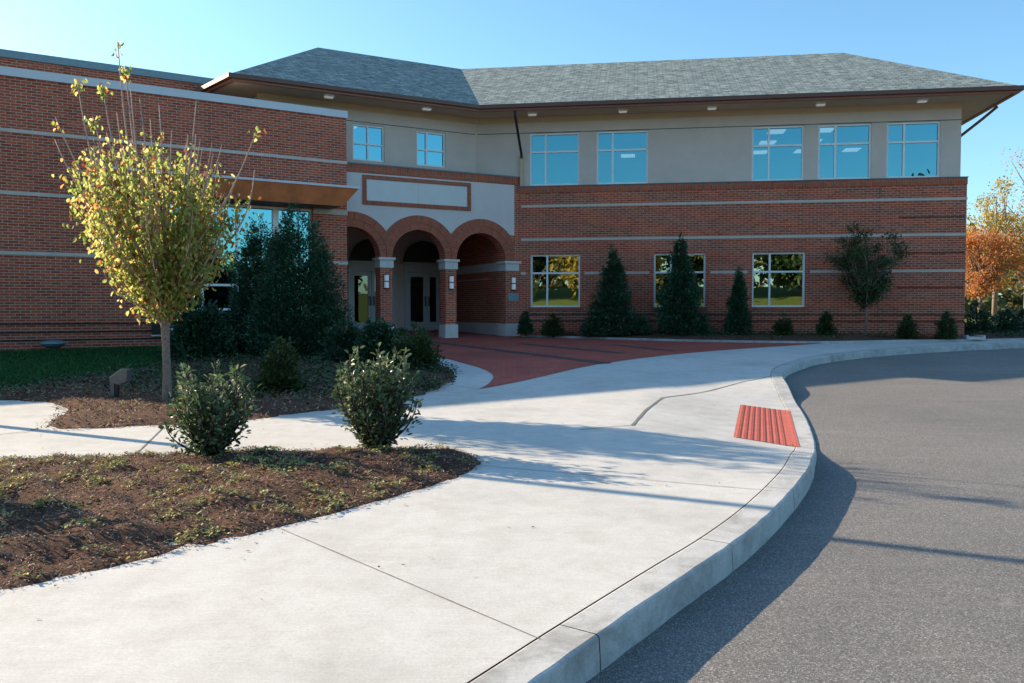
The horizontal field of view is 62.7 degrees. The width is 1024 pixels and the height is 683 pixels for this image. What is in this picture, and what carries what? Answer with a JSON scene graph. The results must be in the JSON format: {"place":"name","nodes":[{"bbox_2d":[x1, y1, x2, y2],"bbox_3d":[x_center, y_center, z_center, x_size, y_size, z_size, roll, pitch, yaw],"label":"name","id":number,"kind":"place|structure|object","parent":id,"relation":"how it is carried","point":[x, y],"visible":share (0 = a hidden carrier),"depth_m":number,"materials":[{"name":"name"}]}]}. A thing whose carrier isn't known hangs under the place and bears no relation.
{"place":"outdoors","nodes":[
{"label":"outdoors","id":0,"kind":"place"},
{"bbox_2d":[0,336,1023,682],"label":"pavement","id":1,"kind":"structure","parent":0,"point":[276,606],"depth_m":4.96,"materials":[{"name":"concrete"}]},
{"bbox_2d":[0,344,173,390],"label":"lawn","id":2,"kind":"structure","parent":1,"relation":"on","point":[60,373],"depth_m":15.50,"materials":[{"name":"green plant"}]},
{"bbox_2d":[39,340,65,349],"bbox_3d":[-10.748,0.147,19.671,0.560,0.360,0.560,0,2,0],"label":"bowl light","id":3,"kind":"object","parent":2,"relation":"on","point":[52,344],"visible":0.84,"depth_m":19.49,"materials":[{"name":"grey metal"}]},
{"bbox_2d":[140,429,161,449],"bbox_3d":[-3.580,0.979,8.297,0.017,0.035,1.431,-1,2,-14],"label":"pavement joint","id":4,"kind":"object","parent":1,"relation":"on","point":[151,438],"visible":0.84,"depth_m":8.42,"materials":[{"name":"grey concrete"}]},
{"bbox_2d":[0,353,456,429],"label":"planting bed","id":5,"kind":"object","parent":1,"relation":"on","point":[94,424],"visible":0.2,"depth_m":10.98,"materials":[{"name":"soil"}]},
{"bbox_2d":[109,368,131,396],"bbox_3d":[-5.261,0.606,11.281,0.248,0.482,0.144,0,2,0],"label":"flood light","id":6,"kind":"object","parent":5,"relation":"on","point":[120,376],"visible":0.76,"depth_m":11.22,"materials":[{"name":"grey metal"}]},
{"bbox_2d":[51,42,266,400],"bbox_3d":[-4.556,-1.468,10.826,2.487,4.631,2.022,-1,2,-25],"label":"pear tree","id":7,"kind":"object","parent":5,"relation":"on","point":[176,258],"visible":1,"depth_m":10.56,"materials":[{"name":"yellow plant"}]},
{"bbox_2d":[157,293,239,361],"bbox_3d":[-6.612,-0.315,17.674,1.743,1.493,1.701,0,2,0],"label":"evergreen shrub","id":8,"kind":"object","parent":5,"relation":"on","point":[203,331],"visible":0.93,"depth_m":17.34,"materials":[{"name":"green plant"}]},
{"bbox_2d":[0,348,460,403],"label":"ground cover","id":9,"kind":"object","parent":5,"relation":"on","point":[201,376],"visible":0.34,"depth_m":13.57,"materials":[{"name":"green plant"}]},
{"bbox_2d":[222,213,297,353],"bbox_3d":[-5.674,-1.310,19.130,2.154,3.254,2.301,0,2,0],"label":"evergreen shrub","id":10,"kind":"object","parent":5,"relation":"on","point":[254,245],"visible":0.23,"depth_m":18.81,"materials":[{"name":"green plant"}]},
{"bbox_2d":[250,336,312,393],"bbox_3d":[-3.277,0.350,11.785,0.883,0.861,0.944,0,2,0],"label":"shrub","id":11,"kind":"object","parent":5,"relation":"on","point":[273,371],"visible":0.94,"depth_m":11.70,"materials":[{"name":"green plant"}]},
{"bbox_2d":[234,202,358,358],"bbox_3d":[-4.695,-1.356,18.537,2.797,3.421,2.865,-1,2,-29],"label":"evergreen shrub","id":12,"kind":"object","parent":5,"relation":"on","point":[285,247],"visible":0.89,"depth_m":17.98,"materials":[{"name":"green plant"}]},
{"bbox_2d":[314,319,365,362],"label":"shrub","id":13,"kind":"object","parent":5,"relation":"on","point":[338,337],"visible":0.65,"depth_m":16.63,"materials":[{"name":"green plant"}]},
{"bbox_2d":[349,315,401,363],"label":"shrub","id":14,"kind":"object","parent":5,"relation":"on","point":[384,334],"visible":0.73,"depth_m":15.93,"materials":[{"name":"green plant"}]},
{"bbox_2d":[392,327,411,345],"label":"shrub","id":15,"kind":"object","parent":5,"relation":"on","point":[400,329],"visible":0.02,"depth_m":17.98,"materials":[{"name":"green plant"}]},
{"bbox_2d":[383,321,444,368],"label":"shrub","id":16,"kind":"object","parent":5,"relation":"on","point":[420,350],"visible":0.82,"depth_m":15.06,"materials":[{"name":"green plant"}]},
{"bbox_2d":[0,443,482,588],"bbox_3d":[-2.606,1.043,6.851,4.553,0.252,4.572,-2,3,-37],"label":"bark mulch","id":17,"kind":"object","parent":1,"relation":"on","point":[163,483],"visible":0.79,"depth_m":5.98,"materials":[{"name":"brown wood"}]},
{"bbox_2d":[158,360,262,457],"bbox_3d":[-2.619,0.629,7.342,0.822,0.918,0.809,0,2,0],"label":"holly bush","id":18,"kind":"object","parent":17,"relation":"on","point":[200,414],"visible":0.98,"depth_m":7.19,"materials":[{"name":"green plant"}]},
{"bbox_2d":[0,383,472,578],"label":"seedlings","id":19,"kind":"object","parent":17,"relation":"on","point":[118,462],"visible":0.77,"depth_m":6.24,"materials":[{"name":"green plant"}]},
{"bbox_2d":[330,342,423,450],"bbox_3d":[-1.215,0.512,7.596,0.837,1.032,0.848,0,2,0],"label":"holly bush","id":20,"kind":"object","parent":17,"relation":"on","point":[374,417],"visible":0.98,"depth_m":7.43,"materials":[{"name":"green plant"}]},
{"bbox_2d":[37,405,760,619],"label":"fallen leaves","id":21,"kind":"object","parent":1,"relation":"on","point":[403,504],"visible":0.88,"depth_m":5.28,"materials":[{"name":"brown plant"}]},
{"bbox_2d":[280,528,539,638],"bbox_3d":[-0.665,1.221,4.429,0.008,0.042,2.285,-2,3,-43],"label":"pavement joint","id":22,"kind":"object","parent":1,"relation":"on","point":[414,585],"visible":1,"depth_m":4.24,"materials":[{"name":"grey concrete"}]},
{"bbox_2d":[348,330,819,388],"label":"brick forecourt","id":23,"kind":"structure","parent":1,"relation":"on","point":[502,368],"depth_m":20.43,"materials":[{"name":"red brick"}]},
{"bbox_2d":[432,341,609,363],"bbox_3d":[-0.500,0.192,20.797,0.422,0.200,9.201,-1,3,-31],"label":"paver band","id":24,"kind":"object","parent":23,"relation":"on","point":[558,357],"visible":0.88,"depth_m":19.43,"materials":[{"name":"brick"}]},
{"bbox_2d":[517,310,534,335],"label":"shrub","id":25,"kind":"object","parent":23,"relation":"on","point":[525,326],"visible":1,"depth_m":25.80,"materials":[{"name":"green plant"}]},
{"bbox_2d":[521,343,624,352],"bbox_3d":[1.410,0.164,21.246,0.366,0.090,4.214,-2,3,-35],"label":"paver band","id":26,"kind":"object","parent":23,"relation":"on","point":[573,348],"visible":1,"depth_m":21.06,"materials":[{"name":"brick"}]},
{"bbox_2d":[610,344,674,350],"bbox_3d":[3.300,0.153,21.421,0.312,0.062,2.683,-1,2,-27],"label":"paver band","id":27,"kind":"object","parent":23,"relation":"on","point":[643,347],"visible":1,"depth_m":21.42,"materials":[{"name":"brick"}]},
{"bbox_2d":[484,465,771,490],"bbox_3d":[0.830,1.080,6.695,2.377,0.023,0.008,1,2,22],"label":"pavement joint","id":28,"kind":"object","parent":1,"relation":"on","point":[633,478],"visible":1,"depth_m":6.66,"materials":[{"name":"grey concrete"}]},
{"bbox_2d":[631,397,662,424],"bbox_3d":[1.695,0.852,10.484,0.072,0.059,2.518,1,2,18],"label":"pavement joint","id":29,"kind":"object","parent":1,"relation":"on","point":[639,416],"visible":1,"depth_m":10.22,"materials":[{"name":"grey concrete"}]},
{"bbox_2d":[662,376,770,397],"bbox_3d":[3.251,0.695,13.034,0.036,0.093,3.574,2,3,41],"label":"pavement joint","id":30,"kind":"object","parent":1,"relation":"on","point":[714,389],"visible":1,"depth_m":12.85,"materials":[{"name":"grey concrete"}]},
{"bbox_2d":[734,405,799,446],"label":"tactile paving","id":31,"kind":"structure","parent":1,"relation":"on","point":[769,425],"depth_m":9.87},
{"bbox_2d":[524,335,1023,344],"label":"edging kerb","id":32,"kind":"structure","parent":1,"relation":"on","point":[858,341],"depth_m":23.94,"materials":[{"name":"concrete"}]},
{"bbox_2d":[555,331,1023,340],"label":"planting bed","id":33,"kind":"object","parent":1,"relation":"on","point":[768,337],"visible":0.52,"depth_m":24.20,"materials":[{"name":"soil"}]},
{"bbox_2d":[539,313,565,336],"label":"shrub","id":34,"kind":"object","parent":33,"relation":"on","point":[553,327],"visible":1,"depth_m":25.62,"materials":[{"name":"green plant"}]},
{"bbox_2d":[577,314,609,336],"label":"shrub","id":35,"kind":"object","parent":33,"relation":"on","point":[586,327],"visible":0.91,"depth_m":25.13,"materials":[{"name":"green plant"}]},
{"bbox_2d":[585,243,636,335],"bbox_3d":[3.003,-1.566,25.430,1.751,2.819,1.754,1,3,35],"label":"evergreen shrub","id":36,"kind":"object","parent":33,"relation":"on","point":[617,318],"visible":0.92,"depth_m":25.20,"materials":[{"name":"green plant"}]},
{"bbox_2d":[626,313,654,334],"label":"shrub","id":37,"kind":"object","parent":33,"relation":"on","point":[639,325],"visible":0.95,"depth_m":25.02,"materials":[{"name":"green plant"}]},
{"bbox_2d":[652,233,711,335],"bbox_3d":[5.056,-1.712,25.090,1.817,3.122,1.797,0,2,0],"label":"evergreen shrub","id":38,"kind":"object","parent":33,"relation":"on","point":[686,313],"visible":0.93,"depth_m":24.93,"materials":[{"name":"green plant"}]},
{"bbox_2d":[690,314,714,334],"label":"shrub","id":39,"kind":"object","parent":33,"relation":"on","point":[702,324],"visible":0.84,"depth_m":24.65,"materials":[{"name":"green plant"}]},
{"bbox_2d":[720,266,754,334],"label":"evergreen shrub","id":40,"kind":"object","parent":33,"relation":"on","point":[738,319],"visible":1,"depth_m":24.78,"materials":[{"name":"green plant"}]},
{"bbox_2d":[535,325,1023,339],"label":"ground cover","id":41,"kind":"object","parent":33,"relation":"on","point":[1003,332],"visible":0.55,"depth_m":24.63,"materials":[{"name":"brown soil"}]},
{"bbox_2d":[770,312,794,334],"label":"shrub","id":42,"kind":"object","parent":33,"relation":"on","point":[783,326],"visible":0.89,"depth_m":24.65,"materials":[{"name":"green plant"}]},
{"bbox_2d":[815,311,838,334],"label":"shrub","id":43,"kind":"object","parent":33,"relation":"on","point":[824,324],"visible":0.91,"depth_m":24.50,"materials":[{"name":"green plant"}]},
{"bbox_2d":[817,220,912,335],"bbox_3d":[10.254,-1.682,24.299,2.544,3.598,2.313,0,2,0],"label":"ornamental tree","id":44,"kind":"object","parent":33,"relation":"on","point":[868,290],"visible":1,"depth_m":24.17,"materials":[{"name":"green plant"}]},
{"bbox_2d":[895,314,919,338],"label":"shrub","id":45,"kind":"object","parent":33,"relation":"on","point":[907,328],"visible":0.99,"depth_m":24.17,"materials":[{"name":"green plant"}]},
{"bbox_2d":[931,311,960,339],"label":"shrub","id":46,"kind":"object","parent":33,"relation":"on","point":[949,331],"visible":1,"depth_m":24.01,"materials":[{"name":"green plant"}]},
{"bbox_2d":[958,335,985,339],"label":"splash block","id":47,"kind":"structure","parent":33,"relation":"on","point":[977,337],"depth_m":24.03,"materials":[{"name":"concrete"}]},
{"bbox_2d":[964,301,999,332],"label":"shrub","id":48,"kind":"object","parent":33,"relation":"on","point":[982,317],"visible":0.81,"depth_m":25.99,"materials":[{"name":"green plant"}]},
{"bbox_2d":[991,308,1023,331],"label":"shrub","id":49,"kind":"object","parent":33,"relation":"on","point":[1007,323],"visible":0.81,"depth_m":26.45,"materials":[{"name":"green plant"}]},
{"bbox_2d":[1015,308,1023,328],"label":"shrub","id":50,"kind":"object","parent":33,"relation":"on","point":[1020,313],"visible":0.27,"depth_m":27.00,"materials":[{"name":"green plant"}]},
{"bbox_2d":[0,0,1023,294],"label":"sky","id":51,"kind":"structure","parent":0,"point":[983,39],"materials":[{"name":"blue"}]},
{"bbox_2d":[467,350,861,682],"bbox_3d":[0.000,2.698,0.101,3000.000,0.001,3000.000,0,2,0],"label":"curb","id":52,"kind":"structure","parent":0,"point":[482,673],"depth_m":8.06,"materials":[{"name":"grey concrete"}]},
{"bbox_2d":[586,348,1023,682],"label":"road","id":53,"kind":"structure","parent":0,"point":[891,550],"depth_m":5.24,"materials":[{"name":"grey asphalt"}]},
{"bbox_2d":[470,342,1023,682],"bbox_3d":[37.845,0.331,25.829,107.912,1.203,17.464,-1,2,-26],"label":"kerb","id":54,"kind":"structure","parent":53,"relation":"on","point":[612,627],"depth_m":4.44,"materials":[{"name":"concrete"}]},
{"bbox_2d":[964,315,1020,342],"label":"ground","id":55,"kind":"structure","parent":0,"point":[988,319],"depth_m":66.33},
{"bbox_2d":[0,47,1023,350],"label":"school building","id":56,"kind":"structure","parent":55,"relation":"on","point":[768,175],"depth_m":25.35,"materials":[{"name":"red brick"}]},
{"bbox_2d":[151,324,160,335],"bbox_3d":[-8.960,-0.285,21.195,0.280,0.300,0.140,-1,3,-32],"label":"outlet box","id":57,"kind":"object","parent":56,"relation":"attached to","point":[156,329],"visible":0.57,"depth_m":21.15,"materials":[{"name":"grey metal"}]},
{"bbox_2d":[169,203,311,329],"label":"window","id":58,"kind":"structure","parent":56,"relation":"in","point":[271,214],"depth_m":22.37,"materials":[{"name":"blue glass"}]},
{"bbox_2d":[323,94,333,98],"bbox_3d":[-5.203,-6.957,23.858,0.280,0.085,0.160,-1,2,-29],"label":"soffit light","id":59,"kind":"object","parent":56,"relation":"attached to","point":[328,96],"visible":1,"depth_m":23.80,"materials":[{"name":"white plastic"}]},
{"bbox_2d":[351,271,371,331],"bbox_3d":[-5.295,-1.391,29.484,0.715,2.130,0.312,0,2,-8],"label":"door","id":60,"kind":"structure","parent":56,"relation":"in","point":[360,280],"depth_m":29.48,"materials":[{"name":"glass"}]},
{"bbox_2d":[353,124,383,161],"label":"window","id":61,"kind":"structure","parent":56,"relation":"in","point":[368,141],"depth_m":25.24,"materials":[{"name":"blue glass"}]},
{"bbox_2d":[371,272,375,322],"bbox_3d":[-4.645,-1.404,29.837,0.719,2.130,0.364,-1,2,-18],"label":"door","id":62,"kind":"structure","parent":56,"relation":"in","point":[372,273],"depth_m":29.66,"materials":[{"name":"metal"}]},
{"bbox_2d":[384,274,388,288],"bbox_3d":[-3.668,-1.764,24.620,0.160,0.440,0.130,-1,2,-29],"label":"wall lantern","id":63,"kind":"object","parent":56,"relation":"attached to","point":[386,281],"depth_m":24.58,"materials":[{"name":"white glass"}]},
{"bbox_2d":[408,272,426,329],"bbox_3d":[-3.459,-1.429,30.482,0.715,2.130,0.312,0,2,-8],"label":"door","id":64,"kind":"structure","parent":56,"relation":"in","point":[416,281],"depth_m":30.48,"materials":[{"name":"glass"}]},
{"bbox_2d":[421,106,431,110],"bbox_3d":[-2.568,-7.010,25.290,0.280,0.085,0.160,-1,2,-29],"label":"soffit light","id":65,"kind":"object","parent":56,"relation":"attached to","point":[426,108],"visible":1,"depth_m":25.24,"materials":[{"name":"white plastic"}]},
{"bbox_2d":[417,131,444,167],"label":"window","id":66,"kind":"structure","parent":56,"relation":"in","point":[430,145],"depth_m":26.24,"materials":[{"name":"blue glass"}]},
{"bbox_2d":[426,273,438,329],"bbox_3d":[-2.906,-1.440,30.782,0.502,2.130,0.241,-1,3,-31],"label":"door","id":67,"kind":"structure","parent":56,"relation":"in","point":[432,279],"depth_m":30.78,"materials":[{"name":"metal"}]},
{"bbox_2d":[449,275,453,289],"bbox_3d":[-1.832,-1.801,25.618,0.160,0.440,0.130,-1,2,-29],"label":"wall lantern","id":68,"kind":"object","parent":56,"relation":"attached to","point":[451,282],"depth_m":25.58,"materials":[{"name":"white glass"}]},
{"bbox_2d":[508,293,518,300],"bbox_3d":[0.041,-1.412,26.711,0.380,0.240,0.025,-1,2,-29],"label":"plaque","id":69,"kind":"object","parent":56,"relation":"attached to","point":[513,296],"visible":1,"depth_m":26.70,"materials":[{"name":"grey metal"}]},
{"bbox_2d":[511,276,515,290],"bbox_3d":[0.066,-1.840,26.649,0.160,0.440,0.130,-1,2,-29],"label":"wall lantern","id":70,"kind":"object","parent":56,"relation":"attached to","point":[513,282],"depth_m":26.61,"materials":[{"name":"white glass"}]},
{"bbox_2d":[528,112,536,115],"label":"soffit light","id":71,"kind":"object","parent":56,"relation":"attached to","point":[532,113],"visible":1,"depth_m":25.94,"materials":[{"name":"white plastic"}]},
{"bbox_2d":[530,132,579,185],"bbox_3d":[1.358,-5.759,26.608,1.577,1.651,0.279,0,2,1],"label":"window","id":72,"kind":"structure","parent":56,"relation":"in","point":[554,157],"depth_m":26.61,"materials":[{"name":"blue glass"}]},
{"bbox_2d":[531,254,579,306],"bbox_3d":[1.382,-1.927,26.708,1.577,1.670,0.279,0,2,1],"label":"window","id":73,"kind":"structure","parent":56,"relation":"in","point":[555,278],"depth_m":26.71,"materials":[{"name":"green glass"}]},
{"bbox_2d":[597,130,647,183],"bbox_3d":[3.455,-5.747,26.299,1.597,1.651,0.282,0,2,1],"label":"window","id":74,"kind":"structure","parent":56,"relation":"in","point":[622,156],"depth_m":26.30,"materials":[{"name":"blue glass"}]},
{"bbox_2d":[618,109,627,112],"bbox_3d":[3.380,-7.022,25.605,0.280,0.085,0.160,0,2,8],"label":"soffit light","id":75,"kind":"object","parent":56,"relation":"attached to","point":[622,110],"visible":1,"depth_m":25.54,"materials":[{"name":"white plastic"}]},
{"bbox_2d":[654,253,705,306],"bbox_3d":[5.210,-1.906,26.143,1.577,1.670,0.279,0,2,1],"label":"window","id":76,"kind":"structure","parent":56,"relation":"in","point":[661,260],"depth_m":26.18,"materials":[{"name":"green glass"}]},
{"bbox_2d":[707,106,716,109],"bbox_3d":[6.002,-7.008,25.218,0.280,0.085,0.160,0,2,8],"label":"soffit light","id":77,"kind":"object","parent":56,"relation":"attached to","point":[711,107],"visible":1,"depth_m":25.15,"materials":[{"name":"white plastic"}]},
{"bbox_2d":[752,125,803,180],"bbox_3d":[8.090,-5.722,25.615,1.528,1.651,0.272,0,2,1],"label":"window","id":78,"kind":"structure","parent":56,"relation":"in","point":[777,151],"depth_m":25.61,"materials":[{"name":"blue glass"}]},
{"bbox_2d":[752,252,804,306],"bbox_3d":[8.139,-1.890,25.711,1.558,1.670,0.276,0,2,1],"label":"window","id":79,"kind":"structure","parent":56,"relation":"in","point":[778,278],"depth_m":25.71,"materials":[{"name":"green glass"}]},
{"bbox_2d":[815,102,825,105],"bbox_3d":[9.098,-6.990,24.761,0.280,0.085,0.160,0,2,8],"label":"soffit light","id":80,"kind":"object","parent":56,"relation":"attached to","point":[820,103],"visible":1,"depth_m":24.70,"materials":[{"name":"white plastic"}]},
{"bbox_2d":[818,123,870,179],"bbox_3d":[10.009,-5.711,25.331,1.528,1.651,0.272,0,2,1],"label":"window","id":81,"kind":"structure","parent":56,"relation":"in","point":[844,150],"depth_m":25.33,"materials":[{"name":"blue glass"}]},
{"bbox_2d":[886,121,939,177],"bbox_3d":[11.938,-5.700,25.047,1.508,1.651,0.269,0,2,1],"label":"window","id":82,"kind":"structure","parent":56,"relation":"in","point":[913,148],"depth_m":25.04,"materials":[{"name":"blue glass"}]},
{"bbox_2d":[916,99,927,102],"bbox_3d":[11.888,-6.975,24.349,0.280,0.085,0.160,0,2,8],"label":"soffit light","id":83,"kind":"object","parent":56,"relation":"attached to","point":[921,100],"visible":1,"depth_m":24.28,"materials":[{"name":"white plastic"}]},
{"bbox_2d":[965,225,988,297],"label":"maple tree","id":84,"kind":"object","parent":55,"relation":"on","point":[969,270],"visible":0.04,"depth_m":56.21,"materials":[{"name":"orange plant"}]},
{"bbox_2d":[965,224,1023,321],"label":"maple tree","id":85,"kind":"object","parent":55,"relation":"on","point":[978,283],"visible":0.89,"depth_m":45.10,"materials":[{"name":"orange plant"}]},
{"bbox_2d":[965,217,1023,317],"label":"distant woods","id":86,"kind":"object","parent":55,"relation":"on","point":[1005,300],"visible":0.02,"depth_m":99.84,"materials":[{"name":"plant"}]},
{"bbox_2d":[966,173,1023,322],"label":"poplar tree","id":87,"kind":"object","parent":55,"relation":"on","point":[990,223],"visible":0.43,"depth_m":48.85,"materials":[{"name":"yellow plant"}]},
{"bbox_2d":[985,148,1023,219],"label":"oak tree","id":88,"kind":"object","parent":55,"relation":"on","point":[1019,204],"visible":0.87,"depth_m":54.58,"materials":[{"name":"grey plant"}]},
{"bbox_2d":[995,207,1023,315],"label":"maple tree","id":89,"kind":"object","parent":55,"relation":"on","point":[1020,274],"visible":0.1,"depth_m":50.87,"materials":[{"name":"orange plant"}]}
]}

